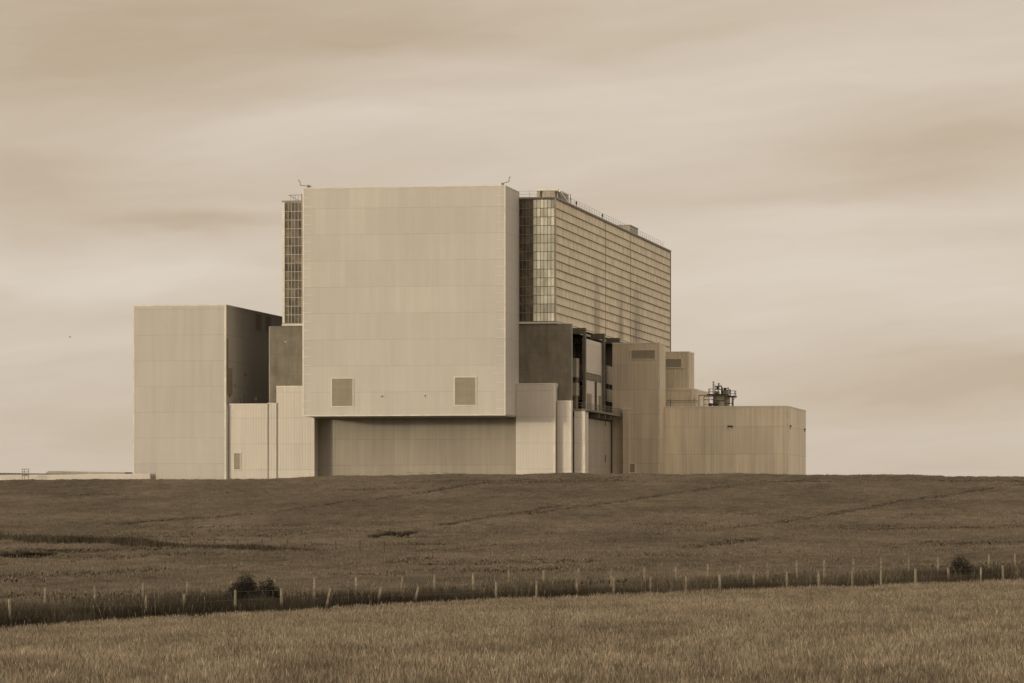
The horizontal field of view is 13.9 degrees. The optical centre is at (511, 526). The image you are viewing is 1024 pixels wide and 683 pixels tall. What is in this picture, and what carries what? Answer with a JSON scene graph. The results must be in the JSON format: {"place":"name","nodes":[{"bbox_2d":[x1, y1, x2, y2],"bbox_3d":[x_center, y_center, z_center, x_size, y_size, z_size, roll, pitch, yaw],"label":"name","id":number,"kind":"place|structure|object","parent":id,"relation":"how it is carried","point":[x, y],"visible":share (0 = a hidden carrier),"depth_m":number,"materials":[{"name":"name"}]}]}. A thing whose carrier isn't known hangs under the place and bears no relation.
{"place":"outdoors","nodes":[
{"label":"outdoors","id":0,"kind":"place"},
{"bbox_2d":[0,473,64,474],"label":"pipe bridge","id":1,"kind":"structure","parent":0,"point":[29,474],"depth_m":757.25,"materials":[{"name":"metal"}]},
{"bbox_2d":[0,474,155,479],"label":"boundary shed","id":2,"kind":"structure","parent":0,"point":[86,476],"depth_m":746.35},
{"bbox_2d":[0,531,374,551],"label":"verge grass","id":3,"kind":"structure","parent":0,"point":[120,541],"depth_m":340.29,"materials":[{"name":"brown plant"}]},
{"bbox_2d":[133,304,281,479],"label":"tall block","id":4,"kind":"structure","parent":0,"point":[194,366],"depth_m":760.52,"materials":[{"name":"beige concrete"}]},
{"bbox_2d":[0,0,1023,476],"label":"sky","id":5,"kind":"structure","parent":0,"point":[834,189],"materials":[{"name":"beige"}]},
{"bbox_2d":[612,342,665,473],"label":"stair tower","id":6,"kind":"structure","parent":0,"point":[639,379],"depth_m":792.49,"materials":[{"name":"beige concrete"}]},
{"bbox_3d":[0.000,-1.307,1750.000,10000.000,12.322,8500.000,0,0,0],"label":"ground","id":7,"kind":"structure","parent":0,"visible":0},
{"bbox_2d":[45,471,132,473],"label":"long shed","id":8,"kind":"structure","parent":7,"relation":"on","point":[62,472],"depth_m":909.89,"materials":[{"name":"metal"}]},
{"bbox_2d":[0,529,408,550],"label":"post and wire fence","id":9,"kind":"object","parent":7,"relation":"on","point":[237,540],"visible":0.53,"depth_m":321.17,"materials":[{"name":"wood"}]},
{"bbox_2d":[225,572,261,600],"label":"shrub","id":10,"kind":"object","parent":7,"relation":"on","point":[247,586],"visible":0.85,"depth_m":182.92,"materials":[{"name":"green plant"}]},
{"bbox_2d":[228,394,267,478],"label":"annex","id":11,"kind":"object","parent":7,"relation":"on","point":[248,441],"visible":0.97,"depth_m":758.60,"materials":[{"name":"metal"}]},
{"bbox_2d":[258,576,283,599],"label":"shrub","id":12,"kind":"object","parent":7,"relation":"on","point":[263,587],"visible":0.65,"depth_m":185.12,"materials":[{"name":"green plant"}]},
{"bbox_2d":[268,403,276,478],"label":"link annex","id":13,"kind":"object","parent":7,"relation":"on","point":[272,440],"visible":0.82,"depth_m":758.04,"materials":[{"name":"beige concrete"}]},
{"bbox_2d":[276,386,317,477],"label":"stepped annex","id":14,"kind":"object","parent":7,"relation":"on","point":[297,443],"visible":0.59,"depth_m":757.70,"materials":[{"name":"beige concrete"}]},
{"bbox_2d":[298,177,518,475],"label":"charge block","id":15,"kind":"structure","parent":7,"relation":"on","point":[410,330],"depth_m":744.09,"materials":[{"name":"metal"}]},
{"bbox_2d":[269,324,621,473],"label":"concrete hall","id":16,"kind":"structure","parent":7,"relation":"on","point":[575,364],"depth_m":761.86,"materials":[{"name":"concrete"}]},
{"bbox_2d":[282,189,670,351],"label":"glazed hall","id":17,"kind":"structure","parent":16,"relation":"on","point":[579,267],"depth_m":778.14,"materials":[{"name":"beige glass"}]},
{"bbox_2d":[587,393,591,408],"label":"door","id":18,"kind":"structure","parent":16,"relation":"in","point":[589,396],"depth_m":775.32,"materials":[{"name":"beige metal"}]},
{"bbox_2d":[599,396,601,410],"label":"door","id":19,"kind":"structure","parent":16,"relation":"in","point":[600,397],"depth_m":788.30,"materials":[{"name":"metal"}]},
{"bbox_2d":[8,565,1011,613],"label":"post and wire fence","id":20,"kind":"object","parent":7,"relation":"on","point":[537,589],"visible":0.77,"depth_m":194.57,"materials":[{"name":"brown wood"}]},
{"bbox_2d":[0,473,1023,606],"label":"hill crop","id":21,"kind":"object","parent":7,"relation":"on","point":[134,502],"visible":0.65,"depth_m":428.19,"materials":[{"name":"grey plant"}]},
{"bbox_2d":[0,472,1023,605],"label":"hill crop heads","id":22,"kind":"object","parent":21,"relation":"on","point":[84,595],"visible":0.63,"depth_m":358.59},
{"bbox_2d":[0,560,1023,630],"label":"rank grass","id":23,"kind":"structure","parent":7,"relation":"on","point":[54,613],"depth_m":189.12,"materials":[{"name":"brown plant"}]},
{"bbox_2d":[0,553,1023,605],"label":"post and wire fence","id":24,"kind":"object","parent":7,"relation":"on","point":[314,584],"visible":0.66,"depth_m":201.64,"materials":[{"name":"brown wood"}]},
{"bbox_2d":[516,383,558,474],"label":"bay annex","id":25,"kind":"object","parent":7,"relation":"on","point":[536,428],"visible":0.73,"depth_m":749.91,"materials":[{"name":"metal"}]},
{"bbox_2d":[557,400,572,472],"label":"slim annex","id":26,"kind":"object","parent":7,"relation":"on","point":[564,436],"visible":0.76,"depth_m":750.54,"materials":[{"name":"beige concrete"}]},
{"bbox_2d":[133,592,1017,681],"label":"grass field","id":27,"kind":"structure","parent":7,"relation":"on","point":[635,617],"depth_m":88.44,"materials":[{"name":"brown plant"}]},
{"bbox_2d":[0,576,1023,682],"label":"wheat","id":28,"kind":"object","parent":27,"relation":"on","point":[933,632],"visible":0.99,"depth_m":90.71,"materials":[{"name":"brown plant"}]},
{"bbox_2d":[574,411,587,472],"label":"stub annex","id":29,"kind":"object","parent":7,"relation":"on","point":[580,441],"visible":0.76,"depth_m":752.19,"materials":[{"name":"beige concrete"}]},
{"bbox_2d":[623,408,629,473],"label":"porch box","id":30,"kind":"object","parent":7,"relation":"on","point":[626,440],"visible":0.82,"depth_m":791.24,"materials":[{"name":"beige concrete"}]},
{"bbox_2d":[666,351,694,387],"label":"tower","id":31,"kind":"structure","parent":7,"relation":"on","point":[679,369],"depth_m":813.35,"materials":[{"name":"beige concrete"}]},
{"bbox_2d":[664,406,805,474],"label":"shed","id":32,"kind":"structure","parent":7,"relation":"on","point":[734,439],"depth_m":795.83,"materials":[{"name":"metal"}]},
{"bbox_2d":[666,388,707,405],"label":"building","id":33,"kind":"structure","parent":32,"relation":"on","point":[683,397],"depth_m":801.31,"materials":[{"name":"grey metal"}]},
{"bbox_2d":[699,381,736,405],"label":"rooftop pipework and machinery","id":34,"kind":"object","parent":32,"relation":"on","point":[722,398],"visible":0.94,"depth_m":802.25,"materials":[{"name":"metal"}]},
{"bbox_2d":[950,553,972,575],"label":"shrub","id":35,"kind":"object","parent":7,"relation":"on","point":[958,565],"visible":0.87,"depth_m":216.45,"materials":[{"name":"green plant"}]}
]}

